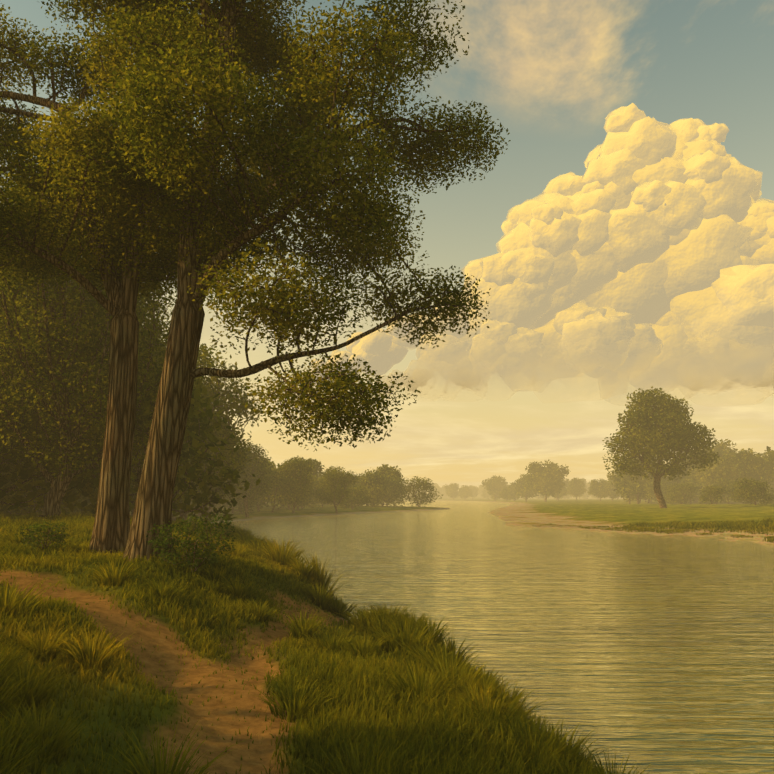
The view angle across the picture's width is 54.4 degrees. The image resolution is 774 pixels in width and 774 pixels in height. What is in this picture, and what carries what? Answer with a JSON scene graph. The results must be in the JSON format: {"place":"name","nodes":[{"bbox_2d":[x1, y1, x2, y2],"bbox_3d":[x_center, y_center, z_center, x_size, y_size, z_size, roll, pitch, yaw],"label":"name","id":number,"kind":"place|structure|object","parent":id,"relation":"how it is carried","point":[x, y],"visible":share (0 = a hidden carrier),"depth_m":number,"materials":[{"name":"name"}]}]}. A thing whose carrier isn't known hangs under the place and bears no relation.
{"place":"outdoors","nodes":[
{"label":"outdoors","id":0,"kind":"place"},
{"bbox_2d":[306,315,427,384],"bbox_3d":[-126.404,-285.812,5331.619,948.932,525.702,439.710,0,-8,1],"label":"cloud","id":1,"kind":"structure","parent":0,"point":[381,352],"depth_m":5248.13,"materials":[{"name":"beige"}]},
{"bbox_2d":[0,510,773,773],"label":"grass field","id":2,"kind":"structure","parent":0,"point":[468,739],"depth_m":7.42,"materials":[{"name":"green plant"}]},
{"bbox_2d":[0,516,662,773],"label":"grass tufts","id":3,"kind":"object","parent":2,"relation":"on","point":[381,619],"visible":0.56,"depth_m":7.27,"materials":[{"name":"green plant"}]},
{"bbox_2d":[0,493,773,773],"bbox_3d":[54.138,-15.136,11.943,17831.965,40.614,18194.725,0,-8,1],"label":"terrain","id":4,"kind":"structure","parent":0,"point":[590,511],"depth_m":8.70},
{"bbox_2d":[0,464,83,514],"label":"bush","id":5,"kind":"object","parent":4,"relation":"on","point":[40,508],"depth_m":42.70,"materials":[{"name":"green plant"}]},
{"bbox_2d":[15,520,69,550],"bbox_3d":[-6.381,2.796,14.042,0.958,0.626,0.937,0,-8,1],"label":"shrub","id":6,"kind":"object","parent":4,"relation":"on","point":[46,538],"visible":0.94,"depth_m":13.95,"materials":[{"name":"green plant"}]},
{"bbox_2d":[0,441,97,516],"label":"bush","id":7,"kind":"object","parent":4,"relation":"on","point":[7,497],"visible":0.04,"depth_m":35.25,"materials":[{"name":"green plant"}]},
{"bbox_2d":[0,356,100,518],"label":"tree","id":8,"kind":"object","parent":4,"relation":"on","point":[19,500],"visible":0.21,"depth_m":28.87,"materials":[{"name":"green plant"}]},
{"bbox_2d":[8,467,95,512],"bbox_3d":[-22.547,6.400,49.507,8.129,5.744,7.761,6,-10,-35],"label":"bush","id":9,"kind":"object","parent":4,"relation":"on","point":[89,503],"visible":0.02,"depth_m":48.26,"materials":[{"name":"green plant"}]},
{"bbox_2d":[0,318,106,515],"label":"tree","id":10,"kind":"object","parent":4,"relation":"on","point":[22,464],"depth_m":33.55,"materials":[{"name":"green plant"}]},
{"bbox_2d":[0,161,172,472],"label":"tree","id":11,"kind":"object","parent":4,"relation":"on","point":[1,456],"visible":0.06,"depth_m":32.07,"materials":[{"name":"green plant"}]},
{"bbox_2d":[0,189,186,520],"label":"tree","id":12,"kind":"object","parent":4,"relation":"on","point":[62,337],"visible":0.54,"depth_m":26.76,"materials":[{"name":"green plant"}]},
{"bbox_2d":[38,285,224,488],"bbox_3d":[-15.562,0.386,43.190,10.149,15.040,13.065,-1,-8,8],"label":"tree","id":13,"kind":"object","parent":4,"relation":"on","point":[198,359],"visible":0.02,"depth_m":45.38,"materials":[{"name":"green plant"}]},
{"bbox_2d":[78,447,208,515],"bbox_3d":[-16.258,5.190,47.418,10.536,7.568,9.698,1,-8,-8],"label":"bush","id":14,"kind":"object","parent":4,"relation":"on","point":[88,501],"visible":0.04,"depth_m":45.78,"materials":[{"name":"green plant"}]},
{"bbox_2d":[0,0,292,554],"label":"tree","id":15,"kind":"object","parent":4,"relation":"on","point":[102,232],"visible":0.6,"depth_m":14.78,"materials":[{"name":"green plant"}]},
{"bbox_2d":[36,344,260,529],"bbox_3d":[-9.867,2.396,30.718,9.074,7.621,8.664,-5,-10,29],"label":"tree","id":16,"kind":"object","parent":4,"relation":"on","point":[193,438],"visible":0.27,"depth_m":30.25,"materials":[{"name":"green plant"}]},
{"bbox_2d":[146,513,235,571],"bbox_3d":[-3.256,2.664,12.692,1.471,1.062,1.497,0,-8,1],"label":"shrub","id":17,"kind":"object","parent":4,"relation":"on","point":[186,541],"visible":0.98,"depth_m":12.54,"materials":[{"name":"green plant"}]},
{"bbox_2d":[136,343,272,521],"bbox_3d":[-14.240,3.324,52.387,12.065,13.466,9.486,1,-8,-5],"label":"tree","id":18,"kind":"object","parent":4,"relation":"on","point":[230,404],"visible":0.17,"depth_m":52.49,"materials":[{"name":"green plant"}]},
{"bbox_2d":[180,496,231,511],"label":"tree","id":19,"kind":"object","parent":4,"relation":"on","point":[209,510],"visible":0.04,"depth_m":106.95,"materials":[{"name":"green plant"}]},
{"bbox_2d":[191,418,256,523],"bbox_3d":[-14.495,6.719,60.160,7.295,9.831,9.278,3,-9,-18],"label":"tree","id":20,"kind":"object","parent":4,"relation":"on","point":[220,492],"visible":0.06,"depth_m":58.89,"materials":[{"name":"green plant"}]},
{"bbox_2d":[215,411,247,495],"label":"tree","id":21,"kind":"object","parent":4,"relation":"on","point":[239,473],"depth_m":96.11,"materials":[{"name":"green plant"}]},
{"bbox_2d":[207,490,256,513],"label":"bush","id":22,"kind":"object","parent":4,"relation":"on","point":[250,505],"visible":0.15,"depth_m":105.17,"materials":[{"name":"green plant"}]},
{"bbox_2d":[231,460,265,513],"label":"tree","id":23,"kind":"object","parent":4,"relation":"on","point":[249,496],"visible":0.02,"depth_m":106.58,"materials":[{"name":"green plant"}]},
{"bbox_2d":[224,442,277,516],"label":"tree","id":24,"kind":"object","parent":4,"relation":"on","point":[256,469],"visible":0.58,"depth_m":97.40,"materials":[{"name":"green plant"}]},
{"bbox_2d":[241,461,286,510],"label":"tree","id":25,"kind":"object","parent":4,"relation":"on","point":[258,508],"visible":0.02,"depth_m":122.30,"materials":[{"name":"green plant"}]},
{"bbox_2d":[23,0,510,560],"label":"tree","id":26,"kind":"object","parent":4,"relation":"on","point":[295,160],"visible":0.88,"depth_m":13.03,"materials":[{"name":"green plant"}]},
{"bbox_2d":[253,460,307,512],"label":"tree","id":27,"kind":"object","parent":4,"relation":"on","point":[280,474],"visible":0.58,"depth_m":113.60,"materials":[{"name":"green plant"}]},
{"bbox_2d":[268,489,313,509],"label":"bush","id":28,"kind":"object","parent":4,"relation":"on","point":[291,502],"visible":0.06,"depth_m":130.11,"materials":[{"name":"green plant"}]},
{"bbox_2d":[273,455,315,512],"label":"tree","id":29,"kind":"object","parent":4,"relation":"on","point":[294,466],"visible":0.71,"depth_m":115.30,"materials":[{"name":"green plant"}]},
{"bbox_2d":[282,475,313,510],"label":"tree","id":30,"kind":"object","parent":4,"relation":"on","point":[307,500],"visible":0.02,"depth_m":130.71,"materials":[{"name":"green plant"}]},
{"bbox_2d":[283,456,324,506],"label":"tree","id":31,"kind":"object","parent":4,"relation":"on","point":[318,466],"visible":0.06,"depth_m":158.01,"materials":[{"name":"green plant"}]},
{"bbox_2d":[282,472,327,509],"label":"tree","id":32,"kind":"object","parent":4,"relation":"on","point":[315,483],"visible":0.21,"depth_m":140.87,"materials":[{"name":"green plant"}]},
{"bbox_2d":[315,480,336,506],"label":"tree","id":33,"kind":"object","parent":4,"relation":"on","point":[323,500],"visible":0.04,"depth_m":157.81,"materials":[{"name":"green plant"}]},
{"bbox_2d":[311,466,357,513],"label":"tree","id":34,"kind":"object","parent":4,"relation":"on","point":[333,488],"visible":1,"depth_m":123.03,"materials":[{"name":"green plant"}]},
{"bbox_2d":[322,468,355,504],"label":"tree","id":35,"kind":"object","parent":4,"relation":"on","point":[344,482],"visible":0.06,"depth_m":174.11,"materials":[{"name":"green plant"}]},
{"bbox_2d":[337,484,367,507],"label":"tree","id":36,"kind":"object","parent":4,"relation":"on","point":[351,493],"visible":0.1,"depth_m":157.56,"materials":[{"name":"green plant"}]},
{"bbox_2d":[337,484,371,509],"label":"tree","id":37,"kind":"object","parent":4,"relation":"on","point":[353,499],"visible":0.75,"depth_m":145.02,"materials":[{"name":"green plant"}]},
{"bbox_2d":[355,476,385,504],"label":"tree","id":38,"kind":"object","parent":4,"relation":"on","point":[367,503],"visible":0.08,"depth_m":181.96,"materials":[{"name":"green plant"}]},
{"bbox_2d":[357,471,388,506],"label":"tree","id":39,"kind":"object","parent":4,"relation":"on","point":[375,485],"visible":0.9,"depth_m":171.14,"materials":[{"name":"green plant"}]},
{"bbox_2d":[357,469,406,506],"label":"tree","id":40,"kind":"object","parent":4,"relation":"on","point":[394,497],"visible":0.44,"depth_m":184.31,"materials":[{"name":"green plant"}]},
{"bbox_2d":[372,464,404,505],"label":"tree","id":41,"kind":"object","parent":4,"relation":"on","point":[388,471],"visible":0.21,"depth_m":190.21,"materials":[{"name":"green plant"}]},
{"bbox_2d":[370,474,406,505],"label":"tree","id":42,"kind":"object","parent":4,"relation":"on","point":[400,494],"visible":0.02,"depth_m":214.50,"materials":[{"name":"green plant"}]},
{"bbox_2d":[401,476,442,506],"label":"tree","id":43,"kind":"object","parent":4,"relation":"on","point":[426,486],"visible":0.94,"depth_m":194.21,"materials":[{"name":"green plant"}]},
{"bbox_2d":[432,486,441,497],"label":"tree","id":44,"kind":"object","parent":4,"relation":"on","point":[439,489],"visible":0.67,"depth_m":1177.84,"materials":[{"name":"green plant"}]},
{"bbox_2d":[441,485,446,496],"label":"tree","id":45,"kind":"object","parent":4,"relation":"on","point":[443,490],"visible":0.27,"depth_m":1261.35,"materials":[{"name":"green plant"}]},
{"bbox_2d":[444,483,459,498],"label":"tree","id":46,"kind":"object","parent":4,"relation":"on","point":[452,490],"visible":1,"depth_m":817.23,"materials":[{"name":"green plant"}]},
{"bbox_2d":[458,485,472,499],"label":"tree","id":47,"kind":"object","parent":4,"relation":"on","point":[464,491],"visible":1,"depth_m":804.84,"materials":[{"name":"green plant"}]},
{"bbox_2d":[468,486,477,499],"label":"tree","id":48,"kind":"object","parent":4,"relation":"on","point":[474,489],"visible":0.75,"depth_m":990.31,"materials":[{"name":"green plant"}]},
{"bbox_2d":[478,485,485,496],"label":"tree","id":49,"kind":"object","parent":4,"relation":"on","point":[480,488],"visible":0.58,"depth_m":1278.37,"materials":[{"name":"green plant"}]},
{"bbox_2d":[481,489,490,498],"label":"tree","id":50,"kind":"object","parent":4,"relation":"on","point":[485,494],"visible":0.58,"depth_m":968.60,"materials":[{"name":"green plant"}]},
{"bbox_2d":[481,475,507,500],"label":"tree","id":51,"kind":"object","parent":4,"relation":"on","point":[496,484],"visible":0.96,"depth_m":611.79,"materials":[{"name":"green plant"}]},
{"bbox_2d":[499,488,509,500],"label":"tree","id":52,"kind":"object","parent":4,"relation":"on","point":[504,496],"visible":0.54,"depth_m":534.55,"materials":[{"name":"green plant"}]},
{"bbox_2d":[506,482,519,500],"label":"tree","id":53,"kind":"object","parent":4,"relation":"on","point":[511,494],"visible":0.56,"depth_m":525.29,"materials":[{"name":"green plant"}]},
{"bbox_2d":[514,474,538,501],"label":"tree","id":54,"kind":"object","parent":4,"relation":"on","point":[522,492],"visible":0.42,"depth_m":461.71,"materials":[{"name":"green plant"}]},
{"bbox_2d":[522,459,570,501],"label":"tree","id":55,"kind":"object","parent":4,"relation":"on","point":[544,480],"visible":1,"depth_m":408.07,"materials":[{"name":"green plant"}]},
{"bbox_2d":[554,485,567,500],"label":"tree","id":56,"kind":"object","parent":4,"relation":"on","point":[562,492],"visible":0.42,"depth_m":491.16,"materials":[{"name":"green plant"}]},
{"bbox_2d":[556,477,568,499],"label":"tree","id":57,"kind":"object","parent":4,"relation":"on","point":[566,481],"visible":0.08,"depth_m":581.63,"materials":[{"name":"green plant"}]},
{"bbox_2d":[566,478,586,499],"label":"tree","id":58,"kind":"object","parent":4,"relation":"on","point":[576,488],"visible":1,"depth_m":509.98,"materials":[{"name":"green plant"}]},
{"bbox_2d":[576,477,586,498],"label":"tree","id":59,"kind":"object","parent":4,"relation":"on","point":[585,483],"visible":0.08,"depth_m":776.44,"materials":[{"name":"green plant"}]},
{"bbox_2d":[580,491,588,498],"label":"tree","id":60,"kind":"object","parent":4,"relation":"on","point":[586,495],"visible":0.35,"depth_m":853.40,"materials":[{"name":"green plant"}]},
{"bbox_2d":[587,478,609,500],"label":"tree","id":61,"kind":"object","parent":4,"relation":"on","point":[595,487],"visible":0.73,"depth_m":430.74,"materials":[{"name":"green plant"}]},
{"bbox_2d":[598,482,619,500],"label":"tree","id":62,"kind":"object","parent":4,"relation":"on","point":[607,490],"visible":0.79,"depth_m":404.47,"materials":[{"name":"green plant"}]},
{"bbox_2d":[607,470,645,503],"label":"tree","id":63,"kind":"object","parent":4,"relation":"on","point":[614,478],"visible":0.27,"depth_m":289.84,"materials":[{"name":"green plant"}]},
{"bbox_2d":[613,456,666,503],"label":"tree","id":64,"kind":"object","parent":4,"relation":"on","point":[628,485],"visible":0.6,"depth_m":268.24,"materials":[{"name":"green plant"}]},
{"bbox_2d":[639,475,668,502],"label":"tree","id":65,"kind":"object","parent":4,"relation":"on","point":[648,498],"depth_m":291.75,"materials":[{"name":"green plant"}]},
{"bbox_2d":[642,480,671,503],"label":"tree","id":66,"kind":"object","parent":4,"relation":"on","point":[650,494],"visible":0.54,"depth_m":256.21,"materials":[{"name":"green plant"}]},
{"bbox_2d":[602,387,722,507],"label":"lone tree","id":67,"kind":"object","parent":4,"relation":"on","point":[668,432],"visible":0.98,"depth_m":139.63,"materials":[{"name":"green plant"}]},
{"bbox_2d":[661,459,698,503],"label":"tree","id":68,"kind":"object","parent":4,"relation":"on","point":[677,481],"visible":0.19,"depth_m":274.69,"materials":[{"name":"green plant"}]},
{"bbox_2d":[664,482,700,503],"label":"bush","id":69,"kind":"object","parent":4,"relation":"on","point":[677,489],"visible":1,"depth_m":223.92,"materials":[{"name":"green plant"}]},
{"bbox_2d":[698,485,726,504],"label":"bush","id":70,"kind":"object","parent":4,"relation":"on","point":[706,497],"visible":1,"depth_m":174.34,"materials":[{"name":"green plant"}]},
{"bbox_2d":[680,454,746,503],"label":"tree","id":71,"kind":"object","parent":4,"relation":"on","point":[700,480],"visible":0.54,"depth_m":257.09,"materials":[{"name":"green plant"}]},
{"bbox_2d":[694,439,738,498],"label":"tree","id":72,"kind":"object","parent":4,"relation":"on","point":[721,448],"visible":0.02,"depth_m":293.00,"materials":[{"name":"green plant"}]},
{"bbox_2d":[709,478,741,503],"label":"tree","id":73,"kind":"object","parent":4,"relation":"on","point":[727,482],"visible":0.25,"depth_m":223.38,"materials":[{"name":"green plant"}]},
{"bbox_2d":[724,481,757,503],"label":"tree","id":74,"kind":"object","parent":4,"relation":"on","point":[732,489],"visible":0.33,"depth_m":198.16,"materials":[{"name":"green plant"}]},
{"bbox_2d":[710,448,773,503],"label":"tree","id":75,"kind":"object","parent":4,"relation":"on","point":[758,467],"visible":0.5,"depth_m":254.62,"materials":[{"name":"green plant"}]},
{"bbox_2d":[731,475,773,504],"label":"bush","id":76,"kind":"object","parent":4,"relation":"on","point":[756,493],"visible":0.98,"depth_m":157.40,"materials":[{"name":"green plant"}]},
{"bbox_2d":[760,449,773,489],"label":"tree","id":77,"kind":"object","parent":4,"relation":"on","point":[771,483],"visible":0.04,"depth_m":304.13,"materials":[{"name":"green plant"}]},
{"bbox_2d":[763,446,773,475],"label":"tree","id":78,"kind":"object","parent":4,"relation":"on","point":[771,457],"visible":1,"depth_m":243.77,"materials":[{"name":"green plant"}]},
{"bbox_2d":[0,0,773,492],"label":"sky","id":79,"kind":"structure","parent":0,"point":[552,72],"materials":[{"name":"beige"}]},
{"bbox_2d":[214,500,773,773],"bbox_3d":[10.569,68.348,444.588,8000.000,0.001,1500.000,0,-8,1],"label":"river water","id":80,"kind":"structure","parent":0,"point":[647,650],"depth_m":17.90,"materials":[{"name":"green liquid"}]},
{"bbox_2d":[377,103,773,404],"bbox_3d":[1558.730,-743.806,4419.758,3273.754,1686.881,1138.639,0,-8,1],"label":"cloud","id":81,"kind":"structure","parent":0,"point":[639,253],"depth_m":4063.07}
]}

